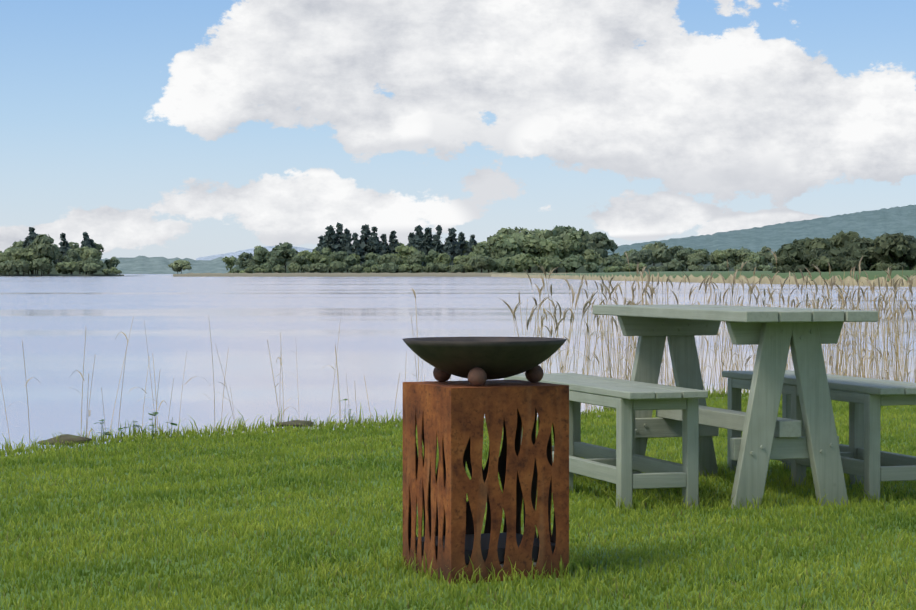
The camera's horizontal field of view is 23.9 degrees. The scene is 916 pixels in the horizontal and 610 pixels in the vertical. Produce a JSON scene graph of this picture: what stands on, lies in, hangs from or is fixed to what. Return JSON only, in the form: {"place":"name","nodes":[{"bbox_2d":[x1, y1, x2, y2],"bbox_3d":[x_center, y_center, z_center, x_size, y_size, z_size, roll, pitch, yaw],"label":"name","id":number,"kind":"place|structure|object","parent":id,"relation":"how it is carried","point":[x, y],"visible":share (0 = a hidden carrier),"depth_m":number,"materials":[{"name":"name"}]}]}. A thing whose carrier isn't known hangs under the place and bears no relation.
{"place":"outdoors","nodes":[
{"label":"outdoors","id":0,"kind":"place"},
{"bbox_2d":[0,249,911,276],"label":"shore land","id":1,"kind":"structure","parent":0,"point":[288,273],"depth_m":766.19,"materials":[{"name":"green plant"}]},
{"bbox_2d":[0,222,915,275],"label":"shore trees","id":2,"kind":"object","parent":1,"relation":"on","point":[569,248],"visible":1,"depth_m":809.48,"materials":[{"name":"green plant"}]},
{"bbox_2d":[0,274,915,455],"bbox_3d":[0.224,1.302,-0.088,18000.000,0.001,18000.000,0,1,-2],"label":"lake water","id":3,"kind":"structure","parent":0,"point":[49,322],"depth_m":42.89,"materials":[{"name":"blue liquid"}]},
{"bbox_2d":[0,378,915,609],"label":"lawn","id":4,"kind":"structure","parent":0,"point":[828,600],"depth_m":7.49,"materials":[{"name":"plant"}]},
{"bbox_2d":[37,420,313,444],"bbox_3d":[-1.588,0.731,12.623,0.218,0.051,2.067,1,1,41],"label":"shore rock","id":5,"kind":"object","parent":4,"relation":"on","point":[69,438],"visible":0.75,"depth_m":11.94,"materials":[{"name":"grey stone"}]},
{"bbox_2d":[94,399,352,442],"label":"shore weeds","id":6,"kind":"object","parent":4,"relation":"on","point":[153,414],"visible":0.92,"depth_m":12.08,"materials":[{"name":"green plant"}]},
{"bbox_2d":[0,249,915,443],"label":"shore reeds","id":7,"kind":"object","parent":4,"relation":"on","point":[844,372],"visible":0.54,"depth_m":18.19,"materials":[{"name":"plant"}]},
{"bbox_2d":[402,337,568,583],"bbox_3d":[0.084,0.478,6.859,0.524,0.741,0.524,0,1,-2],"label":"fire pit","id":8,"kind":"object","parent":4,"relation":"on","point":[446,413],"visible":1,"depth_m":6.70,"materials":[{"name":"metal"}]},
{"bbox_2d":[504,373,707,508],"bbox_3d":[0.608,0.582,9.370,0.340,0.500,1.620,0,1,-17],"label":"picnic bench","id":9,"kind":"object","parent":4,"relation":"on","point":[620,464],"visible":0.73,"depth_m":8.74,"materials":[{"name":"green paint"}]},
{"bbox_2d":[593,305,877,508],"bbox_3d":[1.161,0.421,9.438,0.578,0.820,1.750,0,1,-17],"label":"picnic table","id":10,"kind":"object","parent":4,"relation":"on","point":[775,334],"visible":0.85,"depth_m":8.82,"materials":[{"name":"green paint"}]},
{"bbox_2d":[722,370,915,501],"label":"picnic bench","id":11,"kind":"object","parent":4,"relation":"on","point":[867,460],"visible":0.6,"depth_m":9.26,"materials":[{"name":"green paint"}]},
{"bbox_2d":[0,0,915,259],"label":"sky","id":12,"kind":"structure","parent":0,"point":[169,129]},
{"bbox_2d":[100,205,915,273],"bbox_3d":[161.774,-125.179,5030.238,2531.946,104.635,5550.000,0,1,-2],"label":"distant hills","id":13,"kind":"structure","parent":0,"point":[873,224],"depth_m":2556.08,"materials":[{"name":"green plant"}]},
{"bbox_2d":[491,270,915,286],"bbox_3d":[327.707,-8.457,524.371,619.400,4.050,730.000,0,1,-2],"label":"far shore","id":14,"kind":"structure","parent":0,"point":[700,276],"depth_m":328.45,"materials":[{"name":"green plant"}]}
]}

